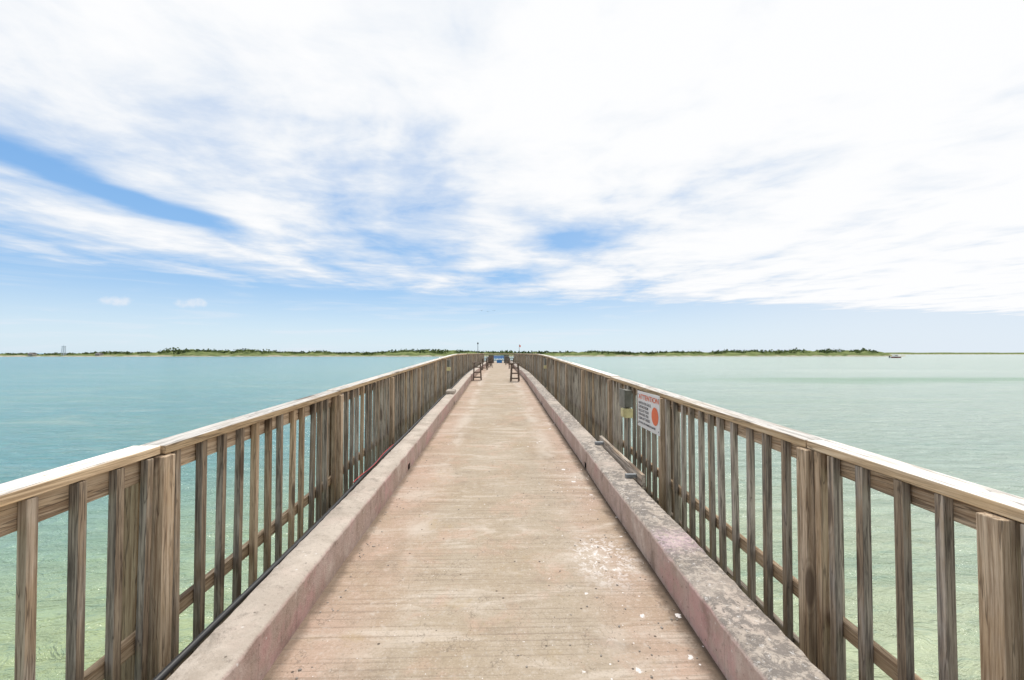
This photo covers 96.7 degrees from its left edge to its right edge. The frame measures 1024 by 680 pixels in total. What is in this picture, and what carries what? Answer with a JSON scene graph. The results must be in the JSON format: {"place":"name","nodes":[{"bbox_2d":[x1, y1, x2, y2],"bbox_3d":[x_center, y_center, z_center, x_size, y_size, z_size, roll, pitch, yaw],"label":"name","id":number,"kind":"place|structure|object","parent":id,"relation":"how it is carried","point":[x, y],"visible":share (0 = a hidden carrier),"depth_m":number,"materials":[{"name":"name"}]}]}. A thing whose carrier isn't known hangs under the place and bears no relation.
{"place":"outdoors","nodes":[
{"label":"outdoors","id":0,"kind":"place"},
{"bbox_2d":[0,349,891,356],"bbox_3d":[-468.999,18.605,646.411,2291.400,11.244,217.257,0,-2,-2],"label":"shore dunes","id":1,"kind":"structure","parent":0,"point":[193,353],"depth_m":570.66,"materials":[{"name":"green plant"}]},
{"bbox_2d":[1,347,877,354],"bbox_3d":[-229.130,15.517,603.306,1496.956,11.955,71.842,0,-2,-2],"label":"coastal shrubs","id":2,"kind":"object","parent":1,"relation":"on","point":[242,350],"visible":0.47,"depth_m":588.50,"materials":[{"name":"green plant"}]},
{"bbox_2d":[446,389,455,393],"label":"concrete block","id":3,"kind":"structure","parent":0,"point":[450,391],"depth_m":12.03,"materials":[{"name":"beige concrete"}]},
{"bbox_2d":[0,353,1023,679],"bbox_3d":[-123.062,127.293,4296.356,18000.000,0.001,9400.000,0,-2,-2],"label":"sea water","id":4,"kind":"structure","parent":0,"point":[958,415],"depth_m":24.52,"materials":[{"name":"teal liquid"}]},
{"bbox_2d":[167,360,828,679],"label":"concrete fishing pier","id":5,"kind":"structure","parent":4,"relation":"in","point":[451,590],"depth_m":3.06,"materials":[{"name":"beige concrete"}]},
{"bbox_2d":[0,353,483,679],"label":"wooden railing","id":6,"kind":"object","parent":5,"relation":"attached to","point":[147,604],"visible":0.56,"depth_m":2.64,"materials":[{"name":"brown wood"}]},
{"bbox_2d":[447,360,450,388],"bbox_3d":[-2.270,1.256,16.332,0.135,1.094,0.300,0,-2,-2],"label":"electrical outlet box","id":7,"kind":"object","parent":6,"relation":"attached to","point":[448,366],"visible":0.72,"depth_m":16.23,"materials":[{"name":"grey metal"}]},
{"bbox_2d":[153,369,472,679],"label":"black conduit","id":8,"kind":"object","parent":5,"relation":"attached to","point":[172,665],"visible":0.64,"depth_m":2.59,"materials":[{"name":"rubber"}]},
{"bbox_2d":[353,444,393,482],"bbox_3d":[-1.590,1.419,5.358,0.033,0.052,1.681,0,-2,-2],"label":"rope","id":9,"kind":"object","parent":8,"relation":"on","point":[373,465],"visible":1,"depth_m":5.16,"materials":[{"name":"fabric"}]},
{"bbox_2d":[472,362,481,379],"bbox_3d":[-1.491,1.339,19.539,0.420,0.762,0.417,0,-2,-7],"label":"wooden bait stand","id":10,"kind":"object","parent":5,"relation":"on","point":[474,367],"visible":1,"depth_m":19.36,"materials":[{"name":"brown wood"}]},
{"bbox_2d":[481,359,487,369],"bbox_3d":[-1.823,1.621,30.431,0.420,0.762,0.417,0,-2,-13],"label":"wooden bait stand","id":11,"kind":"object","parent":5,"relation":"on","point":[486,361],"visible":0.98,"depth_m":30.29,"materials":[{"name":"brown wood"}]},
{"bbox_2d":[295,440,697,678],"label":"scattered pebbles","id":12,"kind":"object","parent":5,"relation":"on","point":[661,627],"visible":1,"depth_m":3.01,"materials":[{"name":"white stone"}]},
{"bbox_2d":[458,353,539,360],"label":"pier head railing","id":13,"kind":"object","parent":5,"relation":"on","point":[501,353],"visible":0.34,"depth_m":64.75,"materials":[{"name":"brown wood"}]},
{"bbox_2d":[509,363,519,381],"bbox_3d":[0.119,1.333,18.885,0.420,0.762,0.417,0,-2,7],"label":"wooden bait stand","id":14,"kind":"object","parent":5,"relation":"on","point":[511,373],"visible":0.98,"depth_m":18.71,"materials":[{"name":"brown wood"}]},
{"bbox_2d":[595,436,644,488],"bbox_3d":[1.230,1.420,5.499,0.155,0.187,1.900,0,-2,-2],"label":"wooden plank","id":15,"kind":"object","parent":5,"relation":"on","point":[634,472],"visible":0.96,"depth_m":5.16,"materials":[{"name":"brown wood"}]},
{"bbox_2d":[514,353,1023,679],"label":"wooden railing","id":16,"kind":"object","parent":5,"relation":"on","point":[586,398],"visible":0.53,"depth_m":2.65,"materials":[{"name":"brown wood"}]},
{"bbox_2d":[544,358,546,386],"bbox_3d":[1.296,1.261,17.635,0.135,1.093,0.300,0,-2,-2],"label":"electrical outlet box","id":17,"kind":"object","parent":16,"relation":"attached to","point":[545,363],"visible":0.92,"depth_m":17.54,"materials":[{"name":"grey metal"}]},
{"bbox_2d":[619,388,632,460],"bbox_3d":[1.615,1.246,6.486,0.135,1.094,0.300,0,-2,-2],"label":"electrical outlet box","id":18,"kind":"object","parent":16,"relation":"attached to","point":[625,399],"visible":0.84,"depth_m":6.38,"materials":[{"name":"grey metal"}]},
{"bbox_2d":[638,391,659,435],"bbox_3d":[1.657,0.874,5.552,0.014,0.450,0.810,0,-2,-2],"label":"warning sign","id":19,"kind":"object","parent":16,"relation":"attached to","point":[649,411],"visible":1,"depth_m":5.49,"materials":[{"name":"metal"}]},
{"bbox_2d":[888,355,900,357],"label":"motor boat","id":20,"kind":"object","parent":4,"relation":"on","point":[894,356],"visible":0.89,"depth_m":398.25,"materials":[{"name":"white plastic"}]},
{"bbox_2d":[0,0,1023,352],"label":"sky","id":21,"kind":"structure","parent":0,"point":[335,176],"materials":[{"name":"white"}]},
{"bbox_2d":[887,352,1023,354],"bbox_3d":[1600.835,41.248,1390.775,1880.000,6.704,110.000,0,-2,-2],"label":"distant shore","id":22,"kind":"structure","parent":0,"point":[899,353],"depth_m":1351.67,"materials":[{"name":"green plant"}]}
]}

